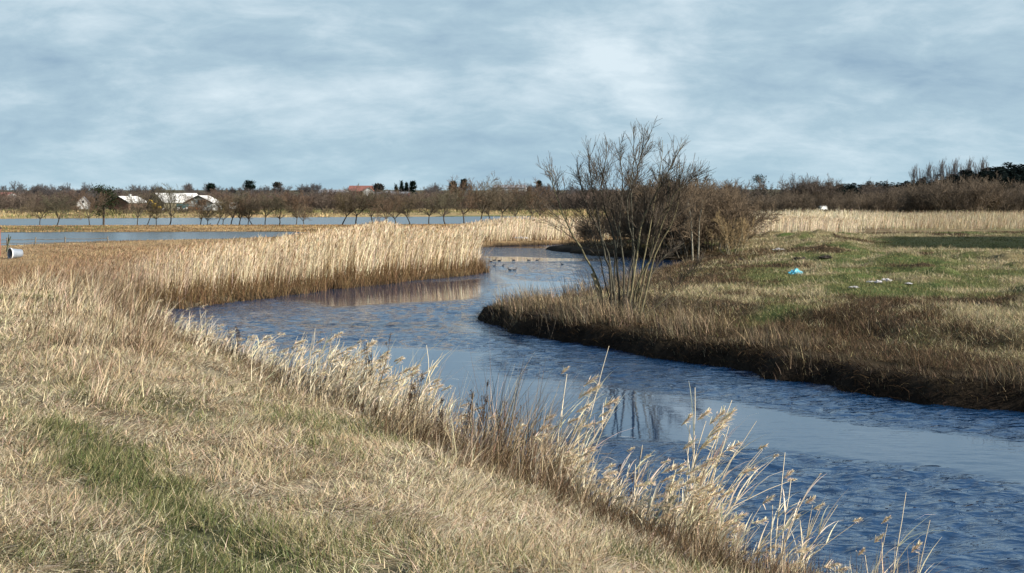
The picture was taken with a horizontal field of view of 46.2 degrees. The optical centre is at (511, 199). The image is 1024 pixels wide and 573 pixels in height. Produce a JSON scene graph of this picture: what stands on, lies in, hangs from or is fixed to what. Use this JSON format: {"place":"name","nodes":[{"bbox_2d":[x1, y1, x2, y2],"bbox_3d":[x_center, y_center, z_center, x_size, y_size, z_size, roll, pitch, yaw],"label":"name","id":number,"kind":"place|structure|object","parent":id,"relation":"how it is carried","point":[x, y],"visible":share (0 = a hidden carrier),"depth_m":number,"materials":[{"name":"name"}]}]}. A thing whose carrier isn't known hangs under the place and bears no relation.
{"place":"outdoors","nodes":[
{"label":"outdoors","id":0,"kind":"place"},
{"bbox_2d":[1,232,308,245],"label":"flood water","id":1,"kind":"structure","parent":0,"point":[19,237],"depth_m":108.17,"materials":[{"name":"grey liquid"}]},
{"bbox_2d":[0,216,528,225],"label":"flood water","id":2,"kind":"structure","parent":0,"point":[244,221],"depth_m":178.61,"materials":[{"name":"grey liquid"}]},
{"bbox_2d":[0,189,1023,572],"bbox_3d":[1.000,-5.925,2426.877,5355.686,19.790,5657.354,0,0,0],"label":"ground","id":3,"kind":"structure","parent":0,"point":[944,393],"depth_m":22.05,"materials":[{"name":"plant"}]},
{"bbox_2d":[7,248,22,258],"bbox_3d":[-26.303,2.832,63.612,0.627,0.621,0.651,0,0,42],"label":"overturned tub","id":4,"kind":"object","parent":3,"relation":"on","point":[13,253],"visible":0.97,"depth_m":63.53,"materials":[{"name":"white plastic"}]},
{"bbox_2d":[23,196,60,224],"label":"bare tree","id":5,"kind":"object","parent":3,"relation":"on","point":[32,208],"visible":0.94,"depth_m":145.17,"materials":[{"name":"brown plant"}]},
{"bbox_2d":[1,236,107,245],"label":"pond fence","id":6,"kind":"object","parent":3,"relation":"on","point":[35,242],"visible":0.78,"depth_m":84.17,"materials":[{"name":"brown wood"}]},
{"bbox_2d":[38,192,76,225],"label":"bare tree","id":7,"kind":"object","parent":3,"relation":"on","point":[57,205],"visible":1,"depth_m":144.98,"materials":[{"name":"brown plant"}]},
{"bbox_2d":[77,196,90,208],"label":"cottage","id":8,"kind":"structure","parent":3,"relation":"on","point":[81,207],"depth_m":321.64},
{"bbox_2d":[71,190,110,224],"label":"bare tree","id":9,"kind":"object","parent":3,"relation":"on","point":[89,205],"visible":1,"depth_m":147.67,"materials":[{"name":"brown plant"}]},
{"bbox_2d":[87,183,125,224],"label":"evergreen tree","id":10,"kind":"object","parent":3,"relation":"on","point":[108,196],"visible":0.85,"depth_m":150.74,"materials":[{"name":"green plant"}]},
{"bbox_2d":[108,194,146,209],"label":"farmhouse","id":11,"kind":"object","parent":3,"relation":"on","point":[122,202],"visible":0.56,"depth_m":315.78,"materials":[{"name":"white brick"}]},
{"bbox_2d":[124,185,161,224],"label":"bare tree","id":12,"kind":"object","parent":3,"relation":"on","point":[141,209],"visible":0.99,"depth_m":144.94,"materials":[{"name":"brown plant"}]},
{"bbox_2d":[140,194,160,224],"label":"bare tree","id":13,"kind":"object","parent":3,"relation":"on","point":[156,205],"visible":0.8,"depth_m":147.69,"materials":[{"name":"brown plant"}]},
{"bbox_2d":[143,199,167,224],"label":"bare tree","id":14,"kind":"object","parent":3,"relation":"on","point":[148,212],"visible":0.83,"depth_m":148.88,"materials":[{"name":"brown plant"}]},
{"bbox_2d":[149,183,193,224],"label":"bare tree","id":15,"kind":"object","parent":3,"relation":"on","point":[170,193],"visible":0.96,"depth_m":147.86,"materials":[{"name":"brown plant"}]},
{"bbox_2d":[147,193,197,208],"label":"barn","id":16,"kind":"structure","parent":3,"relation":"on","point":[188,194],"depth_m":315.07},
{"bbox_2d":[109,297,277,364],"bbox_3d":[-4.950,2.741,20.415,3.426,2.189,3.019,0,0,-36],"label":"reed tuft","id":17,"kind":"object","parent":3,"relation":"on","point":[191,323],"visible":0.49,"depth_m":20.44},
{"bbox_2d":[178,193,219,224],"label":"bare tree","id":18,"kind":"object","parent":3,"relation":"on","point":[197,206],"visible":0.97,"depth_m":146.73,"materials":[{"name":"brown plant"}]},
{"bbox_2d":[183,195,218,210],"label":"farm shed","id":19,"kind":"structure","parent":3,"relation":"on","point":[199,197],"depth_m":302.55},
{"bbox_2d":[188,203,218,224],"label":"bare tree","id":20,"kind":"object","parent":3,"relation":"on","point":[207,218],"visible":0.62,"depth_m":148.82,"materials":[{"name":"brown plant"}]},
{"bbox_2d":[204,183,216,192],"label":"pine tree","id":21,"kind":"object","parent":3,"relation":"on","point":[211,186],"visible":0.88,"depth_m":558.96,"materials":[{"name":"green plant"}]},
{"bbox_2d":[210,190,233,224],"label":"bare tree","id":22,"kind":"object","parent":3,"relation":"on","point":[221,205],"visible":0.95,"depth_m":146.62,"materials":[{"name":"brown plant"}]},
{"bbox_2d":[210,203,238,224],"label":"bare tree","id":23,"kind":"object","parent":3,"relation":"on","point":[229,211],"visible":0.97,"depth_m":146.40,"materials":[{"name":"brown plant"}]},
{"bbox_2d":[207,191,248,223],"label":"bare tree","id":24,"kind":"object","parent":3,"relation":"on","point":[238,201],"visible":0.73,"depth_m":147.92,"materials":[{"name":"brown plant"}]},
{"bbox_2d":[223,326,241,354],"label":"dead weed","id":25,"kind":"object","parent":3,"relation":"on","point":[237,336],"visible":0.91,"depth_m":17.52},
{"bbox_2d":[221,192,258,224],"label":"bare tree","id":26,"kind":"object","parent":3,"relation":"on","point":[240,208],"visible":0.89,"depth_m":147.50,"materials":[{"name":"brown plant"}]},
{"bbox_2d":[0,217,489,301],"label":"reed bed","id":27,"kind":"object","parent":3,"relation":"on","point":[365,243],"visible":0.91,"depth_m":43.14,"materials":[{"name":"plant"}]},
{"bbox_2d":[233,202,258,223],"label":"bare tree","id":28,"kind":"object","parent":3,"relation":"on","point":[245,214],"visible":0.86,"depth_m":148.16,"materials":[{"name":"brown plant"}]},
{"bbox_2d":[0,245,495,309],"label":"rough herbage","id":29,"kind":"object","parent":3,"relation":"on","point":[196,294],"visible":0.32,"depth_m":41.04,"materials":[{"name":"plant"}]},
{"bbox_2d":[243,180,255,190],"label":"pine tree","id":30,"kind":"object","parent":3,"relation":"on","point":[249,184],"visible":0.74,"depth_m":559.13,"materials":[{"name":"green plant"}]},
{"bbox_2d":[238,193,262,224],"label":"bare tree","id":31,"kind":"object","parent":3,"relation":"on","point":[252,201],"visible":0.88,"depth_m":147.80,"materials":[{"name":"brown plant"}]},
{"bbox_2d":[190,321,326,376],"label":"reed tuft","id":32,"kind":"object","parent":3,"relation":"on","point":[247,350],"visible":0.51,"depth_m":17.09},
{"bbox_2d":[249,188,289,223],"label":"bare tree","id":33,"kind":"object","parent":3,"relation":"on","point":[263,209],"visible":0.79,"depth_m":147.35,"materials":[{"name":"brown plant"}]},
{"bbox_2d":[0,203,541,213],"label":"scrub","id":34,"kind":"object","parent":3,"relation":"on","point":[22,208],"visible":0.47,"depth_m":268.01,"materials":[{"name":"brown plant"}]},
{"bbox_2d":[271,181,283,191],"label":"grey tree","id":35,"kind":"object","parent":3,"relation":"on","point":[276,183],"visible":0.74,"depth_m":559.12,"materials":[{"name":"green plant"}]},
{"bbox_2d":[259,194,299,223],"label":"bare tree","id":36,"kind":"object","parent":3,"relation":"on","point":[281,207],"visible":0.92,"depth_m":145.55,"materials":[{"name":"brown plant"}]},
{"bbox_2d":[276,188,313,224],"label":"bare tree","id":37,"kind":"object","parent":3,"relation":"on","point":[294,207],"visible":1,"depth_m":145.07,"materials":[{"name":"brown plant"}]},
{"bbox_2d":[290,204,314,223],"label":"bare tree","id":38,"kind":"object","parent":3,"relation":"on","point":[301,210],"visible":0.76,"depth_m":147.58,"materials":[{"name":"brown plant"}]},
{"bbox_2d":[318,189,348,193],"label":"village house","id":39,"kind":"structure","parent":3,"relation":"on","point":[335,191],"depth_m":558.28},
{"bbox_2d":[334,350,353,401],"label":"dead weed","id":40,"kind":"object","parent":3,"relation":"on","point":[346,370],"visible":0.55,"depth_m":13.79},
{"bbox_2d":[330,185,370,224],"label":"bare tree","id":41,"kind":"object","parent":3,"relation":"on","point":[344,205],"visible":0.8,"depth_m":148.31,"materials":[{"name":"brown plant"}]},
{"bbox_2d":[331,186,384,223],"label":"bare tree","id":42,"kind":"object","parent":3,"relation":"on","point":[360,204],"visible":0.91,"depth_m":148.09,"materials":[{"name":"brown plant"}]},
{"bbox_2d":[348,186,373,195],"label":"village house","id":43,"kind":"structure","parent":3,"relation":"on","point":[355,188],"depth_m":564.21,"materials":[{"name":"red brick"}]},
{"bbox_2d":[251,328,474,423],"bbox_3d":[-1.768,2.263,13.977,2.300,1.590,2.018,0,0,32],"label":"reed tuft","id":44,"kind":"object","parent":3,"relation":"on","point":[339,378],"visible":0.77,"depth_m":13.72,"materials":[{"name":"plant"}]},
{"bbox_2d":[355,187,392,220],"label":"bare tree","id":45,"kind":"object","parent":3,"relation":"on","point":[372,195],"visible":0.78,"depth_m":148.33,"materials":[{"name":"brown plant"}]},
{"bbox_2d":[0,181,750,210],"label":"wood","id":46,"kind":"object","parent":3,"relation":"on","point":[321,199],"visible":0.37,"depth_m":367.91,"materials":[{"name":"brown plant"}]},
{"bbox_2d":[362,334,390,406],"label":"dead weed","id":47,"kind":"object","parent":3,"relation":"on","point":[370,372],"visible":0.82,"depth_m":13.57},
{"bbox_2d":[372,183,384,190],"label":"grey tree","id":48,"kind":"object","parent":3,"relation":"on","point":[377,187],"visible":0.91,"depth_m":558.74,"materials":[{"name":"green plant"}]},
{"bbox_2d":[0,287,760,572],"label":"meadow grass","id":49,"kind":"structure","parent":3,"relation":"on","point":[141,473],"depth_m":7.83,"materials":[{"name":"plant"}]},
{"bbox_2d":[366,194,411,219],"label":"bare tree","id":50,"kind":"object","parent":3,"relation":"on","point":[387,204],"visible":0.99,"depth_m":146.09,"materials":[{"name":"brown plant"}]},
{"bbox_2d":[370,198,413,222],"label":"bare tree","id":51,"kind":"object","parent":3,"relation":"on","point":[401,207],"visible":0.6,"depth_m":148.61,"materials":[{"name":"brown plant"}]},
{"bbox_2d":[398,180,403,191],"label":"pine tree","id":52,"kind":"object","parent":3,"relation":"on","point":[401,186],"visible":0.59,"depth_m":559.60,"materials":[{"name":"green plant"}]},
{"bbox_2d":[387,188,419,224],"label":"bare tree","id":53,"kind":"object","parent":3,"relation":"on","point":[408,203],"visible":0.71,"depth_m":149.23,"materials":[{"name":"brown plant"}]},
{"bbox_2d":[310,345,509,451],"bbox_3d":[-0.991,2.264,12.807,2.004,1.387,1.411,0,0,-29],"label":"reed tuft","id":54,"kind":"object","parent":3,"relation":"on","point":[387,390],"visible":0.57,"depth_m":12.79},
{"bbox_2d":[409,180,416,192],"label":"pine tree","id":55,"kind":"object","parent":3,"relation":"on","point":[412,184],"visible":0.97,"depth_m":559.32,"materials":[{"name":"green plant"}]},
{"bbox_2d":[403,373,424,424],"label":"dead weed","id":56,"kind":"object","parent":3,"relation":"on","point":[413,392],"visible":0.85,"depth_m":12.42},
{"bbox_2d":[410,189,450,222],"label":"bare tree","id":57,"kind":"object","parent":3,"relation":"on","point":[419,210],"visible":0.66,"depth_m":149.70,"materials":[{"name":"brown plant"}]},
{"bbox_2d":[0,208,871,259],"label":"flood margin grass","id":58,"kind":"structure","parent":3,"relation":"on","point":[37,227],"depth_m":131.07,"materials":[{"name":"plant"}]},
{"bbox_2d":[420,187,465,224],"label":"bare tree","id":59,"kind":"object","parent":3,"relation":"on","point":[444,200],"visible":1,"depth_m":145.83,"materials":[{"name":"brown plant"}]},
{"bbox_2d":[433,391,473,440],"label":"dead weed","id":60,"kind":"object","parent":3,"relation":"on","point":[470,407],"visible":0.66,"depth_m":11.98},
{"bbox_2d":[442,176,486,223],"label":"bare tree","id":61,"kind":"object","parent":3,"relation":"on","point":[467,199],"visible":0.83,"depth_m":148.56,"materials":[{"name":"brown plant"}]},
{"bbox_2d":[460,178,468,191],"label":"pine tree","id":62,"kind":"object","parent":3,"relation":"on","point":[464,179],"visible":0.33,"depth_m":559.43,"materials":[{"name":"brown plant"}]},
{"bbox_2d":[0,259,944,572],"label":"bankside grass","id":63,"kind":"structure","parent":3,"relation":"on","point":[462,443],"depth_m":11.25,"materials":[{"name":"plant"}]},
{"bbox_2d":[463,381,488,436],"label":"dead weed","id":64,"kind":"object","parent":3,"relation":"on","point":[486,400],"visible":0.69,"depth_m":11.92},
{"bbox_2d":[465,397,486,437],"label":"dead weed","id":65,"kind":"object","parent":3,"relation":"on","point":[479,414],"visible":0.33,"depth_m":12.18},
{"bbox_2d":[469,183,496,218],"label":"bare tree","id":66,"kind":"object","parent":3,"relation":"on","point":[493,206],"visible":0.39,"depth_m":157.65,"materials":[{"name":"brown plant"}]},
{"bbox_2d":[464,170,503,220],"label":"bare tree","id":67,"kind":"object","parent":3,"relation":"on","point":[487,202],"visible":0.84,"depth_m":151.17,"materials":[{"name":"brown plant"}]},
{"bbox_2d":[492,399,521,451],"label":"dead weed","id":68,"kind":"object","parent":3,"relation":"on","point":[505,418],"visible":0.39,"depth_m":11.74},
{"bbox_2d":[487,176,529,216],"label":"bare tree","id":69,"kind":"object","parent":3,"relation":"on","point":[507,199],"visible":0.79,"depth_m":154.73,"materials":[{"name":"brown plant"}]},
{"bbox_2d":[493,185,526,192],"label":"village house","id":70,"kind":"structure","parent":3,"relation":"on","point":[505,187],"depth_m":517.66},
{"bbox_2d":[500,191,535,216],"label":"bare tree","id":71,"kind":"object","parent":3,"relation":"on","point":[519,205],"visible":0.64,"depth_m":159.75,"materials":[{"name":"brown plant"}]},
{"bbox_2d":[504,176,555,218],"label":"bare tree","id":72,"kind":"object","parent":3,"relation":"on","point":[532,195],"visible":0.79,"depth_m":160.69,"materials":[{"name":"brown plant"}]},
{"bbox_2d":[520,187,553,215],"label":"bare tree","id":73,"kind":"object","parent":3,"relation":"on","point":[533,203],"visible":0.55,"depth_m":163.43,"materials":[{"name":"brown plant"}]},
{"bbox_2d":[535,180,542,189],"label":"pine tree","id":74,"kind":"object","parent":3,"relation":"on","point":[539,182],"visible":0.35,"depth_m":559.45,"materials":[{"name":"green plant"}]},
{"bbox_2d":[482,347,657,518],"bbox_3d":[0.514,2.360,11.224,1.707,1.947,0.846,0,0,0],"label":"reed tuft","id":75,"kind":"object","parent":3,"relation":"on","point":[597,387],"visible":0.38,"depth_m":11.20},
{"bbox_2d":[574,217,608,242],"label":"brown bush","id":76,"kind":"object","parent":3,"relation":"on","point":[581,232],"visible":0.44,"depth_m":75.79,"materials":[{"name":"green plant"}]},
{"bbox_2d":[530,432,677,531],"bbox_3d":[1.072,2.761,10.388,1.791,1.614,1.173,0,0,-33],"label":"reed tuft","id":77,"kind":"object","parent":3,"relation":"on","point":[616,472],"visible":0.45,"depth_m":10.33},
{"bbox_2d":[313,214,895,246],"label":"bank reeds","id":78,"kind":"object","parent":3,"relation":"on","point":[500,228],"visible":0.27,"depth_m":92.46,"materials":[{"name":"plant"}]},
{"bbox_2d":[588,194,656,247],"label":"brown bush","id":79,"kind":"object","parent":3,"relation":"on","point":[625,241],"visible":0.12,"depth_m":69.47,"materials":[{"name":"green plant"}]},
{"bbox_2d":[532,115,716,338],"bbox_3d":[2.759,0.689,28.428,4.623,5.370,3.425,0,0,0],"label":"willow bush","id":80,"kind":"object","parent":3,"relation":"on","point":[603,173],"visible":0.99,"depth_m":28.43,"materials":[{"name":"brown plant"}]},
{"bbox_2d":[613,447,642,501],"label":"dead weed","id":81,"kind":"object","parent":3,"relation":"on","point":[619,465],"visible":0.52,"depth_m":10.82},
{"bbox_2d":[594,172,714,253],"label":"brown bush","id":82,"kind":"object","parent":3,"relation":"on","point":[624,224],"visible":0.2,"depth_m":65.64,"materials":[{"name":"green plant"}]},
{"bbox_2d":[620,171,721,242],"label":"brown bush","id":83,"kind":"object","parent":3,"relation":"on","point":[700,182],"visible":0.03,"depth_m":71.98,"materials":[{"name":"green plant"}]},
{"bbox_2d":[633,178,734,257],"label":"brown bush","id":84,"kind":"object","parent":3,"relation":"on","point":[680,218],"visible":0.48,"depth_m":63.34,"materials":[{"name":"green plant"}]},
{"bbox_2d":[678,198,709,260],"bbox_3d":[8.514,1.448,55.923,1.554,3.139,1.362,0,0,0],"label":"pale sapling","id":85,"kind":"object","parent":3,"relation":"on","point":[700,216],"visible":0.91,"depth_m":55.98,"materials":[{"name":"brown plant"}]},
{"bbox_2d":[628,384,796,566],"bbox_3d":[1.572,2.396,9.540,1.283,1.730,1.170,0,0,24],"label":"reed tuft","id":86,"kind":"object","parent":3,"relation":"on","point":[688,504],"visible":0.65,"depth_m":9.56,"materials":[{"name":"plant"}]},
{"bbox_2d":[682,162,753,239],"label":"brown bush","id":87,"kind":"object","parent":3,"relation":"on","point":[713,187],"visible":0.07,"depth_m":75.63,"materials":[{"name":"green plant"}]},
{"bbox_2d":[669,167,786,251],"bbox_3d":[11.385,0.463,65.097,6.444,4.838,5.787,0,0,35],"label":"brown bush","id":88,"kind":"object","parent":3,"relation":"on","point":[742,207],"visible":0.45,"depth_m":64.10,"materials":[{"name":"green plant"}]},
{"bbox_2d":[705,208,761,253],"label":"bush","id":89,"kind":"object","parent":3,"relation":"on","point":[726,237],"visible":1,"depth_m":61.24,"materials":[{"name":"brown plant"}]},
{"bbox_2d":[700,192,768,245],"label":"brown bush","id":90,"kind":"object","parent":3,"relation":"on","point":[743,197],"visible":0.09,"depth_m":66.64,"materials":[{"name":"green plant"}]},
{"bbox_2d":[474,255,1023,410],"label":"bank sedge","id":91,"kind":"object","parent":3,"relation":"on","point":[521,301],"visible":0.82,"depth_m":25.04,"materials":[{"name":"plant"}]},
{"bbox_2d":[750,174,770,195],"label":"pine tree","id":92,"kind":"object","parent":3,"relation":"on","point":[756,176],"visible":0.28,"depth_m":329.62,"materials":[{"name":"grey plant"}]},
{"bbox_2d":[520,228,1023,375],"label":"field turf","id":93,"kind":"structure","parent":3,"relation":"on","point":[834,328],"depth_m":30.10,"materials":[{"name":"plant"}]},
{"bbox_2d":[719,454,862,572],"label":"reed tuft","id":94,"kind":"object","parent":3,"relation":"on","point":[801,551],"visible":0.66,"depth_m":9.15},
{"bbox_2d":[788,268,801,273],"bbox_3d":[9.367,2.364,39.589,0.541,0.224,0.355,0,0,0],"label":"plastic bag","id":95,"kind":"object","parent":3,"relation":"on","point":[794,270],"visible":0.53,"depth_m":39.53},
{"bbox_2d":[819,255,832,258],"bbox_3d":[12.443,2.255,47.606,0.633,0.144,0.708,0,0,-24],"label":"soil heap","id":96,"kind":"object","parent":3,"relation":"on","point":[825,256],"visible":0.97,"depth_m":47.42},
{"bbox_2d":[715,171,1023,214],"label":"thicket","id":97,"kind":"object","parent":3,"relation":"on","point":[938,196],"visible":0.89,"depth_m":195.20,"materials":[{"name":"brown plant"}]},
{"bbox_2d":[736,208,1023,229],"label":"valley reeds","id":98,"kind":"object","parent":3,"relation":"on","point":[877,218],"visible":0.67,"depth_m":122.48,"materials":[{"name":"plant"}]},
{"bbox_2d":[857,494,959,572],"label":"reed tuft","id":99,"kind":"object","parent":3,"relation":"on","point":[877,538],"visible":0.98,"depth_m":8.90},
{"bbox_2d":[800,162,1023,198],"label":"conifer wood","id":100,"kind":"object","parent":3,"relation":"on","point":[1011,173],"visible":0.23,"depth_m":432.23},
{"bbox_2d":[908,165,917,183],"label":"poplar","id":101,"kind":"object","parent":3,"relation":"on","point":[912,176],"visible":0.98,"depth_m":469.72,"materials":[{"name":"grey plant"}]},
{"bbox_2d":[913,165,921,181],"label":"poplar","id":102,"kind":"object","parent":3,"relation":"on","point":[917,179],"visible":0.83,"depth_m":469.54,"materials":[{"name":"grey plant"}]},
{"bbox_2d":[924,164,931,181],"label":"poplar","id":103,"kind":"object","parent":3,"relation":"on","point":[928,172],"visible":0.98,"depth_m":469.23,"materials":[{"name":"grey plant"}]},
{"bbox_2d":[927,160,934,181],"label":"poplar","id":104,"kind":"object","parent":3,"relation":"on","point":[930,177],"visible":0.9,"depth_m":469.24,"materials":[{"name":"grey plant"}]},
{"bbox_2d":[936,156,945,178],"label":"poplar","id":105,"kind":"object","parent":3,"relation":"on","point":[942,169],"visible":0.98,"depth_m":469.56,"materials":[{"name":"grey plant"}]},
{"bbox_2d":[939,161,948,180],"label":"poplar","id":106,"kind":"object","parent":3,"relation":"on","point":[944,177],"visible":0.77,"depth_m":469.39,"materials":[{"name":"grey plant"}]},
{"bbox_2d":[948,157,958,175],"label":"poplar","id":107,"kind":"object","parent":3,"relation":"on","point":[954,168],"visible":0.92,"depth_m":469.66,"materials":[{"name":"grey plant"}]},
{"bbox_2d":[963,157,973,173],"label":"poplar","id":108,"kind":"object","parent":3,"relation":"on","point":[970,165],"visible":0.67,"depth_m":469.40,"materials":[{"name":"grey plant"}]},
{"bbox_2d":[976,157,986,171],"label":"poplar","id":109,"kind":"object","parent":3,"relation":"on","point":[981,165],"visible":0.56,"depth_m":469.77,"materials":[{"name":"grey plant"}]},
{"bbox_2d":[0,0,1023,189],"label":"sky","id":110,"kind":"structure","parent":0,"point":[336,94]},
{"bbox_2d":[153,244,1023,572],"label":"river","id":111,"kind":"structure","parent":0,"point":[871,460],"depth_m":17.57,"materials":[{"name":"blue liquid"}]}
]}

